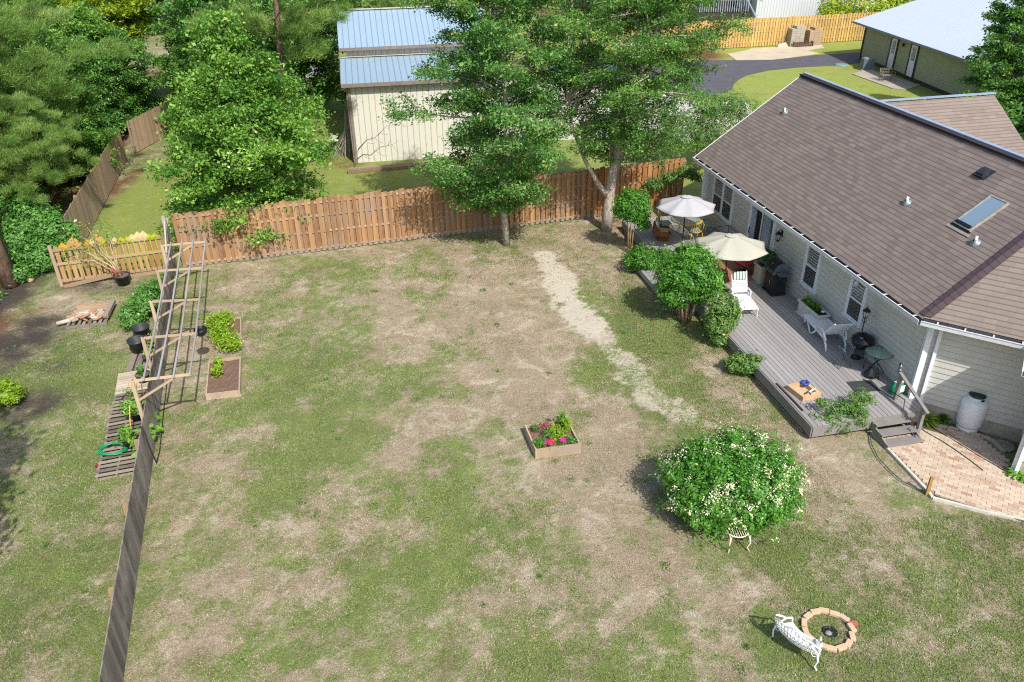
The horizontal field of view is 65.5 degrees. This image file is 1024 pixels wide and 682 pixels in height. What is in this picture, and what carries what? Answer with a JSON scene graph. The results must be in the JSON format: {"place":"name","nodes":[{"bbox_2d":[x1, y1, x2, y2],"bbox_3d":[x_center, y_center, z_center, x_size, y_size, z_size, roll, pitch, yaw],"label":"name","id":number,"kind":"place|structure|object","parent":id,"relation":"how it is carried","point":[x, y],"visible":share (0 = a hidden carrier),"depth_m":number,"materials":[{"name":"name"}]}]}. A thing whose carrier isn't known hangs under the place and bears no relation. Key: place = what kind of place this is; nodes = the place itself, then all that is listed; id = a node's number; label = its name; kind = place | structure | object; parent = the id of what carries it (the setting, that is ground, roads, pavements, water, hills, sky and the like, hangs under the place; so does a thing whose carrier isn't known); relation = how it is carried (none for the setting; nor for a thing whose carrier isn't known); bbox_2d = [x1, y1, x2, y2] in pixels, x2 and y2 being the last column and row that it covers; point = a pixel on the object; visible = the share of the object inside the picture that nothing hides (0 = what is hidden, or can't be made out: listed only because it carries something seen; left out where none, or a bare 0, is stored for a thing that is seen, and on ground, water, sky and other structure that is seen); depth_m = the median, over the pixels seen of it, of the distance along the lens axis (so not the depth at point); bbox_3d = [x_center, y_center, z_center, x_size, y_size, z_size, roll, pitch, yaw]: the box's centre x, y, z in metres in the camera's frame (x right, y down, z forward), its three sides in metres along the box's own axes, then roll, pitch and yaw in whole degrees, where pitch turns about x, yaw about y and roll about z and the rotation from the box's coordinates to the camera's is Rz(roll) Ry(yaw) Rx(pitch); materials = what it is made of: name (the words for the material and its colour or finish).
{"place":"outdoors","nodes":[
{"label":"outdoors","id":0,"kind":"place"},
{"bbox_2d":[0,0,1023,681],"bbox_3d":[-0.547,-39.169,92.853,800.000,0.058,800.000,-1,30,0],"label":"ground","id":1,"kind":"structure","parent":0,"point":[42,304],"depth_m":18.88,"materials":[{"name":"plant"}]},
{"bbox_2d":[0,235,20,288],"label":"pine tree","id":2,"kind":"object","parent":1,"relation":"on","point":[7,277],"visible":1,"depth_m":28.46,"materials":[{"name":"brown plant"}]},
{"bbox_2d":[0,373,26,406],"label":"lime shrub","id":3,"kind":"object","parent":1,"relation":"on","point":[12,392],"visible":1,"depth_m":21.89,"materials":[{"name":"green plant"}]},
{"bbox_2d":[0,139,52,219],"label":"deciduous tree","id":4,"kind":"object","parent":1,"relation":"on","point":[40,189],"visible":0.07,"depth_m":33.24,"materials":[{"name":"green plant"}]},
{"bbox_2d":[0,0,55,46],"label":"pine tree","id":5,"kind":"object","parent":1,"relation":"on","point":[16,2],"visible":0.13,"depth_m":41.21,"materials":[{"name":"green plant"}]},
{"bbox_2d":[0,191,83,282],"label":"shrub","id":6,"kind":"object","parent":1,"relation":"on","point":[26,241],"visible":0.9,"depth_m":29.61,"materials":[{"name":"green plant"}]},
{"bbox_2d":[0,0,89,39],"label":"deciduous tree","id":7,"kind":"object","parent":1,"relation":"on","point":[57,24],"visible":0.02,"depth_m":44.53,"materials":[{"name":"green plant"}]},
{"bbox_2d":[2,40,95,169],"bbox_3d":[-22.724,-11.120,38.114,5.460,6.714,5.445,23,37,34],"label":"deciduous tree","id":8,"kind":"object","parent":1,"relation":"on","point":[85,73],"visible":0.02,"depth_m":37.92,"materials":[{"name":"green plant"}]},
{"bbox_2d":[0,90,101,208],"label":"pine tree","id":9,"kind":"object","parent":1,"relation":"on","point":[47,147],"visible":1,"depth_m":30.25,"materials":[{"name":"green plant"}]},
{"bbox_2d":[0,26,127,183],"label":"deciduous tree","id":10,"kind":"object","parent":1,"relation":"on","point":[89,134],"visible":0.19,"depth_m":37.30,"materials":[{"name":"green plant"}]},
{"bbox_2d":[0,0,141,194],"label":"pine tree","id":11,"kind":"object","parent":1,"relation":"on","point":[13,74],"visible":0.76,"depth_m":32.39,"materials":[{"name":"green plant"}]},
{"bbox_2d":[0,72,158,300],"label":"undergrowth","id":12,"kind":"object","parent":1,"relation":"on","point":[62,207],"visible":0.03,"depth_m":36.72,"materials":[{"name":"green plant"}]},
{"bbox_2d":[6,0,155,37],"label":"pine tree","id":13,"kind":"object","parent":1,"relation":"on","point":[98,10],"visible":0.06,"depth_m":44.90,"materials":[{"name":"green plant"}]},
{"bbox_2d":[35,31,126,145],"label":"evergreen tree","id":14,"kind":"object","parent":1,"relation":"on","point":[100,78],"visible":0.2,"depth_m":42.81,"materials":[{"name":"green plant"}]},
{"bbox_2d":[66,305,114,328],"bbox_3d":[-14.077,-0.817,26.642,1.250,0.129,1.301,-7,31,-11],"label":"pallet","id":15,"kind":"object","parent":1,"relation":"on","point":[70,325],"visible":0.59,"depth_m":26.15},
{"bbox_2d":[56,299,115,324],"bbox_3d":[-14.219,-0.960,26.584,1.663,0.320,1.296,-7,31,-11],"label":"firewood pile","id":16,"kind":"object","parent":15,"relation":"on","point":[94,311],"visible":1,"depth_m":26.44,"materials":[{"name":"brown wood"}]},
{"bbox_2d":[59,127,126,257],"bbox_3d":[-18.700,-7.145,36.007,0.189,1.780,13.218,-8,31,-12],"label":"wood fence","id":17,"kind":"object","parent":1,"relation":"on","point":[89,199],"visible":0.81,"depth_m":35.02,"materials":[{"name":"wood"}]},
{"bbox_2d":[39,0,146,114],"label":"deciduous tree","id":18,"kind":"object","parent":1,"relation":"on","point":[86,22],"visible":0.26,"depth_m":43.24,"materials":[{"name":"green plant"}]},
{"bbox_2d":[60,219,129,285],"bbox_3d":[-14.987,-3.169,28.363,2.349,2.478,1.161,-1,30,0],"label":"potted shrub","id":19,"kind":"object","parent":1,"relation":"on","point":[122,278],"visible":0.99,"depth_m":28.41,"materials":[{"name":"yellow plant"}]},
{"bbox_2d":[52,0,156,44],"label":"deciduous tree","id":20,"kind":"object","parent":1,"relation":"on","point":[116,10],"visible":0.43,"depth_m":45.88,"materials":[{"name":"green plant"}]},
{"bbox_2d":[47,235,165,286],"bbox_3d":[-14.554,-2.916,28.862,3.719,1.620,0.219,-9,31,-15],"label":"picket fence","id":21,"kind":"object","parent":1,"relation":"on","point":[89,277],"visible":0.82,"depth_m":28.90,"materials":[{"name":"beige wood"}]},
{"bbox_2d":[95,446,134,480],"bbox_3d":[-9.813,3.006,19.918,0.952,0.129,1.152,-9,31,-14],"label":"pallet","id":22,"kind":"object","parent":1,"relation":"on","point":[100,466],"visible":0.58,"depth_m":19.70,"materials":[{"name":"wood"}]},
{"bbox_2d":[112,424,139,448],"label":"potted plant","id":23,"kind":"object","parent":22,"relation":"on","point":[127,438],"visible":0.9,"depth_m":20.13,"materials":[{"name":"green plant"}]},
{"bbox_2d":[104,417,141,447],"bbox_3d":[-10.207,2.365,21.038,0.952,0.129,1.150,-11,31,-17],"label":"pallet","id":24,"kind":"object","parent":1,"relation":"on","point":[107,431],"visible":0.48,"depth_m":21.05,"materials":[{"name":"wood"}]},
{"bbox_2d":[115,396,157,420],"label":"potted plant","id":25,"kind":"object","parent":24,"relation":"on","point":[134,414],"visible":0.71,"depth_m":21.14,"materials":[{"name":"green plant"}]},
{"bbox_2d":[108,390,146,419],"bbox_3d":[-10.573,1.771,22.076,0.950,0.129,1.150,-9,31,-13],"label":"pallet","id":26,"kind":"object","parent":1,"relation":"on","point":[113,406],"visible":0.38,"depth_m":21.95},
{"bbox_2d":[88,26,169,126],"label":"deciduous tree","id":27,"kind":"object","parent":1,"relation":"on","point":[134,77],"visible":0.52,"depth_m":44.80,"materials":[{"name":"green plant"}]},
{"bbox_2d":[115,369,148,396],"bbox_3d":[-10.924,1.201,23.071,0.951,0.129,1.152,-10,31,-16],"label":"pallet","id":28,"kind":"object","parent":1,"relation":"on","point":[125,376],"visible":0.48,"depth_m":22.92,"materials":[{"name":"wood"}]},
{"bbox_2d":[126,335,145,354],"bbox_3d":[-11.497,0.161,24.495,0.562,0.495,0.562,13,33,23],"label":"bucket","id":29,"kind":"object","parent":1,"relation":"on","point":[134,342],"visible":0.82,"depth_m":24.36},
{"bbox_2d":[98,215,178,681],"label":"weathered fence","id":30,"kind":"object","parent":1,"relation":"on","point":[121,592],"visible":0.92,"depth_m":17.21,"materials":[{"name":"wood"}]},
{"bbox_2d":[130,411,162,457],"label":"vine","id":31,"kind":"object","parent":30,"relation":"attached to","point":[157,428],"visible":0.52,"depth_m":20.34,"materials":[{"name":"green plant"}]},
{"bbox_2d":[130,322,149,335],"bbox_3d":[-11.760,-0.265,25.288,0.562,0.445,0.562,22,37,33],"label":"bucket","id":32,"kind":"object","parent":1,"relation":"on","point":[141,328],"visible":0.6,"depth_m":25.25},
{"bbox_2d":[114,271,180,328],"bbox_3d":[-12.208,-1.573,26.758,1.281,1.340,3.709,-1,30,0],"label":"vine hedge","id":33,"kind":"object","parent":1,"relation":"on","point":[138,307],"visible":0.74,"depth_m":25.99,"materials":[{"name":"green plant"}]},
{"bbox_2d":[126,102,171,151],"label":"wood fence","id":34,"kind":"object","parent":1,"relation":"on","point":[142,126],"visible":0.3,"depth_m":43.89,"materials":[{"name":"wood"}]},
{"bbox_2d":[130,239,205,420],"bbox_3d":[-10.054,-0.465,24.180,1.510,1.868,9.302,-9,31,-14],"label":"trellis","id":35,"kind":"object","parent":1,"relation":"on","point":[148,355],"visible":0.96,"depth_m":22.52,"materials":[{"name":"wood"}]},
{"bbox_2d":[157,45,203,131],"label":"deciduous tree","id":36,"kind":"object","parent":1,"relation":"on","point":[165,80],"visible":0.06,"depth_m":43.40,"materials":[{"name":"green plant"}]},
{"bbox_2d":[147,0,261,53],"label":"deciduous tree","id":37,"kind":"object","parent":1,"relation":"on","point":[171,42],"visible":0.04,"depth_m":48.63,"materials":[{"name":"green plant"}]},
{"bbox_2d":[199,307,243,351],"bbox_3d":[-9.229,-0.380,25.171,1.367,0.712,2.776,-11,32,-17],"label":"raised bed","id":38,"kind":"object","parent":1,"relation":"on","point":[223,330],"visible":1,"depth_m":25.07,"materials":[{"name":"plant"}]},
{"bbox_2d":[205,355,241,399],"bbox_3d":[-8.360,0.909,23.044,0.930,0.584,1.955,-9,31,-13],"label":"raised bed","id":39,"kind":"object","parent":1,"relation":"on","point":[224,377],"visible":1,"depth_m":22.98,"materials":[{"name":"soil"}]},
{"bbox_2d":[141,0,306,140],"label":"deciduous tree","id":40,"kind":"object","parent":1,"relation":"on","point":[177,62],"visible":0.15,"depth_m":40.20,"materials":[{"name":"green plant"}]},
{"bbox_2d":[140,2,340,247],"bbox_3d":[-10.221,-7.851,29.879,7.129,8.986,7.662,-25,38,-35],"label":"sweetgum tree","id":41,"kind":"object","parent":1,"relation":"on","point":[248,89],"visible":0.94,"depth_m":28.99,"materials":[{"name":"green plant"}]},
{"bbox_2d":[184,0,376,175],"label":"pine tree","id":42,"kind":"object","parent":1,"relation":"on","point":[300,19],"visible":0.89,"depth_m":32.82,"materials":[{"name":"green plant"}]},
{"bbox_2d":[253,0,364,107],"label":"deciduous tree","id":43,"kind":"object","parent":1,"relation":"on","point":[327,76],"visible":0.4,"depth_m":47.91,"materials":[{"name":"green plant"}]},
{"bbox_2d":[321,107,350,157],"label":"pole bundle","id":44,"kind":"object","parent":1,"relation":"on","point":[345,145],"visible":0.77,"depth_m":41.67,"materials":[{"name":"wood"}]},
{"bbox_2d":[2,270,751,674],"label":"weeds","id":45,"kind":"object","parent":1,"relation":"on","point":[44,546],"visible":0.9,"depth_m":18.68,"materials":[{"name":"green plant"}]},
{"bbox_2d":[171,170,586,267],"bbox_3d":[-4.649,-4.988,31.506,16.222,2.204,0.189,-9,31,-14],"label":"wood fence","id":46,"kind":"object","parent":1,"relation":"on","point":[370,218],"visible":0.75,"depth_m":31.10,"materials":[{"name":"wood"}]},
{"bbox_2d":[352,0,415,7],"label":"pine tree","id":47,"kind":"object","parent":1,"relation":"on","point":[385,3],"visible":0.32,"depth_m":45.20,"materials":[{"name":"green plant"}]},
{"bbox_2d":[347,162,431,173],"bbox_3d":[-6.101,-8.709,40.071,4.304,0.160,0.200,-8,31,-13],"label":"timber sleeper","id":48,"kind":"object","parent":1,"relation":"on","point":[375,169],"visible":0.79,"depth_m":39.90,"materials":[{"name":"wood"}]},
{"bbox_2d":[337,5,496,162],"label":"barn","id":49,"kind":"structure","parent":1,"relation":"on","point":[385,48],"depth_m":41.00,"materials":[{"name":"beige metal"}]},
{"bbox_2d":[375,0,594,246],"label":"maple tree","id":50,"kind":"object","parent":1,"relation":"on","point":[489,122],"visible":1,"depth_m":28.04,"materials":[{"name":"green plant"}]},
{"bbox_2d":[179,221,800,469],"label":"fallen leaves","id":51,"kind":"object","parent":1,"relation":"on","point":[548,298],"visible":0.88,"depth_m":29.23,"materials":[{"name":"plant"}]},
{"bbox_2d":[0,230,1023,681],"bbox_3d":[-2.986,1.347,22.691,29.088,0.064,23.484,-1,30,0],"label":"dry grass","id":52,"kind":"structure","parent":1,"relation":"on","point":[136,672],"depth_m":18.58,"materials":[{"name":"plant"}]},
{"bbox_2d":[524,409,580,458],"bbox_3d":[1.010,2.244,20.188,1.220,0.901,1.189,-7,31,-10],"label":"raised bed","id":53,"kind":"object","parent":1,"relation":"on","point":[558,437],"visible":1,"depth_m":20.13,"materials":[{"name":"brown wood"}]},
{"bbox_2d":[496,80,751,140],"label":"gravel yard","id":54,"kind":"structure","parent":1,"relation":"on","point":[570,137],"depth_m":49.15,"materials":[{"name":"gravel"}]},
{"bbox_2d":[609,184,653,253],"bbox_3d":[4.498,-4.590,30.098,1.670,2.806,1.592,-12,32,-19],"label":"crape myrtle","id":55,"kind":"object","parent":1,"relation":"on","point":[629,208],"visible":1,"depth_m":29.61,"materials":[{"name":"green plant"}]},
{"bbox_2d":[586,157,686,217],"bbox_3d":[5.316,-6.599,34.099,4.574,2.162,0.189,-10,31,-15],"label":"wood fence","id":56,"kind":"object","parent":1,"relation":"on","point":[633,177],"visible":0.55,"depth_m":33.84,"materials":[{"name":"brown wood"}]},
{"bbox_2d":[525,0,762,231],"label":"oak tree","id":57,"kind":"object","parent":1,"relation":"on","point":[619,99],"visible":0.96,"depth_m":28.84,"materials":[{"name":"green plant"}]},
{"bbox_2d":[620,241,675,271],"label":"shrub","id":58,"kind":"object","parent":1,"relation":"on","point":[641,257],"visible":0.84,"depth_m":28.69,"materials":[{"name":"green plant"}]},
{"bbox_2d":[642,162,702,197],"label":"climbing rose","id":59,"kind":"object","parent":1,"relation":"on","point":[685,171],"visible":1,"depth_m":33.63,"materials":[{"name":"green plant"}]},
{"bbox_2d":[649,240,733,323],"bbox_3d":[5.581,-1.935,25.327,2.661,2.965,2.383,-1,30,0],"label":"crape myrtle","id":60,"kind":"object","parent":1,"relation":"on","point":[695,281],"visible":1,"depth_m":24.64,"materials":[{"name":"green plant"}]},
{"bbox_2d":[648,77,765,170],"bbox_3d":[9.208,-10.393,38.464,5.872,4.340,3.550,-1,30,0],"label":"shrub","id":61,"kind":"object","parent":1,"relation":"on","point":[732,111],"visible":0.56,"depth_m":37.77,"materials":[{"name":"green plant"}]},
{"bbox_2d":[699,287,744,348],"bbox_3d":[6.356,-0.690,24.174,1.318,1.932,1.135,-18,34,-27],"label":"shrub","id":62,"kind":"object","parent":1,"relation":"on","point":[721,318],"visible":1,"depth_m":23.90,"materials":[{"name":"green plant"}]},
{"bbox_2d":[689,0,756,25],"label":"stair deck","id":63,"kind":"structure","parent":1,"relation":"on","point":[725,7],"depth_m":76.19,"materials":[{"name":"wood"}]},
{"bbox_2d":[649,416,813,550],"bbox_3d":[4.862,2.967,17.635,3.294,2.339,3.241,-22,36,-32],"label":"ligustrum bush","id":64,"kind":"object","parent":1,"relation":"on","point":[726,471],"visible":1,"depth_m":17.03,"materials":[{"name":"green plant"}]},
{"bbox_2d":[594,12,877,52],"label":"wood fence","id":65,"kind":"object","parent":1,"relation":"on","point":[763,26],"visible":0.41,"depth_m":67.86,"materials":[{"name":"yellow wood"}]},
{"bbox_2d":[718,349,764,381],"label":"shrub","id":66,"kind":"object","parent":1,"relation":"on","point":[739,363],"visible":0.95,"depth_m":22.83,"materials":[{"name":"green plant"}]},
{"bbox_2d":[622,215,929,448],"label":"deck","id":67,"kind":"structure","parent":1,"relation":"on","point":[783,340],"depth_m":22.78,"materials":[{"name":"wood"}]},
{"bbox_2d":[652,217,670,241],"bbox_3d":[5.756,-4.278,30.546,0.706,0.820,0.696,6,31,12],"label":"wicker chair","id":68,"kind":"object","parent":67,"relation":"on","point":[661,233],"visible":1,"depth_m":30.45,"materials":[{"name":"wicker"}]},
{"bbox_2d":[656,193,715,249],"bbox_3d":[6.328,-4.367,29.258,2.072,2.248,2.072,-16,33,-24],"label":"patio umbrella","id":69,"kind":"object","parent":67,"relation":"on","point":[686,205],"visible":0.88,"depth_m":28.53,"materials":[{"name":"white fabric"}]},
{"bbox_2d":[694,231,768,293],"bbox_3d":[7.128,-2.602,26.261,2.294,2.168,2.294,3,30,7],"label":"patio umbrella","id":70,"kind":"object","parent":67,"relation":"on","point":[737,246],"visible":0.93,"depth_m":25.52,"materials":[{"name":"beige fabric"}]},
{"bbox_2d":[712,259,753,282],"bbox_3d":[7.775,-2.698,28.569,1.700,0.012,2.600,-7,31,-10],"label":"outdoor rug","id":71,"kind":"object","parent":67,"relation":"on","point":[732,266],"visible":0.14,"depth_m":28.28,"materials":[{"name":"red fabric"}]},
{"bbox_2d":[728,271,758,317],"bbox_3d":[7.458,-1.512,25.598,0.617,0.965,1.496,-2,30,-2],"label":"chaise lounge","id":72,"kind":"object","parent":67,"relation":"on","point":[748,303],"visible":0.84,"depth_m":25.91,"materials":[{"name":"white plastic"}]},
{"bbox_2d":[752,249,776,283],"bbox_3d":[8.654,-2.587,27.249,0.801,1.118,0.813,-7,31,-10],"label":"square planter","id":73,"kind":"object","parent":67,"relation":"on","point":[758,276],"visible":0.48,"depth_m":27.19,"materials":[{"name":"grey concrete"}]},
{"bbox_2d":[762,256,791,296],"bbox_3d":[8.744,-2.176,26.503,0.617,1.151,1.280,-7,31,-10],"label":"gas grill","id":74,"kind":"object","parent":67,"relation":"on","point":[777,273],"visible":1,"depth_m":26.30,"materials":[{"name":"grey metal"}]},
{"bbox_2d":[786,381,820,401],"bbox_3d":[7.849,1.340,21.446,0.590,0.140,0.660,-12,32,-19],"label":"wooden box","id":75,"kind":"object","parent":67,"relation":"on","point":[798,390],"visible":0.97,"depth_m":21.41,"materials":[{"name":"brown wood"}]},
{"bbox_2d":[796,295,830,326],"bbox_3d":[9.388,-0.963,24.835,0.550,0.701,1.220,-7,31,-10],"label":"rectangular planter","id":76,"kind":"object","parent":67,"relation":"on","point":[808,305],"visible":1,"depth_m":24.77,"materials":[{"name":"wood"}]},
{"bbox_2d":[802,314,854,351],"bbox_3d":[9.418,-0.518,23.777,0.718,1.020,1.884,-3,30,-4],"label":"chaise lounge","id":77,"kind":"object","parent":67,"relation":"on","point":[824,327],"visible":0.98,"depth_m":23.64,"materials":[{"name":"white plastic"}]},
{"bbox_2d":[846,332,875,367],"bbox_3d":[9.886,0.179,22.548,0.667,1.003,0.667,-7,31,-10],"label":"kettle grill","id":78,"kind":"object","parent":67,"relation":"on","point":[861,341],"visible":0.98,"depth_m":22.28,"materials":[{"name":"black metal"}]},
{"bbox_2d":[847,380,880,391],"bbox_3d":[9.577,1.232,21.719,0.720,0.012,0.520,-3,30,-4],"label":"door mat","id":79,"kind":"object","parent":67,"relation":"on","point":[868,385],"depth_m":21.74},
{"bbox_2d":[728,45,823,59],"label":"driveway slab","id":80,"kind":"structure","parent":1,"relation":"on","point":[769,53],"depth_m":65.35,"materials":[{"name":"concrete"}]},
{"bbox_2d":[769,614,822,670],"bbox_3d":[5.286,5.432,14.653,0.536,0.803,1.005,-24,37,-34],"label":"cast iron bench","id":81,"kind":"object","parent":1,"relation":"on","point":[816,646],"visible":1,"depth_m":14.56,"materials":[{"name":"metal"}]},
{"bbox_2d":[786,25,805,45],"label":"block stack","id":82,"kind":"object","parent":1,"relation":"on","point":[795,33],"visible":0.94,"depth_m":67.64,"materials":[{"name":"concrete"}]},
{"bbox_2d":[804,26,823,44],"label":"block stack","id":83,"kind":"object","parent":1,"relation":"on","point":[814,34],"visible":0.89,"depth_m":68.08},
{"bbox_2d":[809,384,877,435],"bbox_3d":[8.539,1.846,20.472,1.752,1.190,1.101,-1,30,0],"label":"shrub","id":84,"kind":"object","parent":1,"relation":"on","point":[850,409],"visible":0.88,"depth_m":20.42,"materials":[{"name":"green plant"}]},
{"bbox_2d":[692,72,1023,472],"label":"house","id":85,"kind":"structure","parent":1,"relation":"on","point":[903,221],"depth_m":23.09,"materials":[{"name":"brown"}]},
{"bbox_2d":[711,176,734,224],"bbox_3d":[8.103,-5.472,30.662,0.080,1.460,1.790,-7,31,-10],"label":"window","id":86,"kind":"structure","parent":85,"relation":"in","point":[723,196],"depth_m":30.61,"materials":[{"name":"glass"}]},
{"bbox_2d":[746,203,777,260],"bbox_3d":[8.789,-3.659,28.164,0.431,2.040,1.845,-2,30,-3],"label":"sliding door","id":87,"kind":"structure","parent":85,"relation":"in","point":[761,227],"depth_m":27.97,"materials":[{"name":"white paint"}]},
{"bbox_2d":[799,244,822,294],"bbox_3d":[9.472,-2.333,25.171,0.215,1.480,0.913,-3,30,-4],"label":"window","id":88,"kind":"structure","parent":85,"relation":"in","point":[812,263],"depth_m":25.19,"materials":[{"name":"white paint"}]},
{"bbox_2d":[842,276,868,327],"bbox_3d":[9.983,-1.185,23.091,0.206,1.380,0.873,-3,30,-4],"label":"window","id":89,"kind":"structure","parent":85,"relation":"in","point":[857,295],"depth_m":23.12,"materials":[{"name":"white paint"}]},
{"bbox_2d":[815,0,914,30],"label":"shrub","id":90,"kind":"object","parent":1,"relation":"on","point":[832,7],"visible":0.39,"depth_m":73.32,"materials":[{"name":"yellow plant"}]},
{"bbox_2d":[858,57,874,70],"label":"ac unit","id":91,"kind":"object","parent":1,"relation":"on","point":[867,63],"visible":1,"depth_m":58.98,"materials":[{"name":"grey metal"}]},
{"bbox_2d":[852,70,920,89],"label":"patio slab","id":92,"kind":"structure","parent":1,"relation":"on","point":[888,81],"depth_m":56.00,"materials":[{"name":"concrete"}]},
{"bbox_2d":[852,0,1023,128],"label":"neighbour house","id":93,"kind":"structure","parent":1,"relation":"on","point":[925,43],"depth_m":55.58,"materials":[{"name":"white"}]},
{"bbox_2d":[885,37,899,70],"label":"door","id":94,"kind":"structure","parent":93,"relation":"in","point":[893,48],"depth_m":58.12,"materials":[{"name":"white paint"}]},
{"bbox_2d":[904,43,919,78],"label":"door","id":95,"kind":"structure","parent":93,"relation":"in","point":[914,50],"depth_m":55.66,"materials":[{"name":"white paint"}]},
{"bbox_2d":[912,422,1005,452],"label":"border bricks","id":96,"kind":"object","parent":1,"relation":"on","point":[988,438],"visible":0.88,"depth_m":20.48,"materials":[{"name":"brick"}]},
{"bbox_2d":[956,391,988,431],"bbox_3d":[11.856,1.795,20.508,0.623,1.096,0.623,-1,30,0],"label":"rain barrel","id":97,"kind":"object","parent":1,"relation":"on","point":[972,411],"visible":1,"depth_m":20.30,"materials":[{"name":"white paint"}]},
{"bbox_2d":[955,0,1023,116],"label":"young oak","id":98,"kind":"object","parent":1,"relation":"on","point":[1004,52],"visible":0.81,"depth_m":43.57,"materials":[{"name":"green plant"}]},
{"bbox_2d":[999,92,1023,135],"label":"shrub","id":99,"kind":"object","parent":1,"relation":"on","point":[1017,120],"visible":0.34,"depth_m":44.06,"materials":[{"name":"green plant"}]},
{"bbox_2d":[586,52,860,95],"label":"road","id":100,"kind":"structure","parent":0,"point":[739,69],"depth_m":60.84,"materials":[{"name":"asphalt"}]},
{"bbox_2d":[729,0,875,25],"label":"metal building","id":101,"kind":"structure","parent":0,"point":[775,8],"depth_m":76.32,"materials":[{"name":"silver metal"}]},
{"bbox_2d":[883,424,1023,517],"bbox_3d":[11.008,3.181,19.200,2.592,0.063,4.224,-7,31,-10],"label":"brick patio","id":102,"kind":"structure","parent":0,"point":[992,484],"depth_m":19.27,"materials":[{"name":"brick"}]},
{"bbox_2d":[870,431,1023,522],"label":"patio edging","id":103,"kind":"object","parent":102,"relation":"on","point":[919,482],"visible":0.92,"depth_m":18.30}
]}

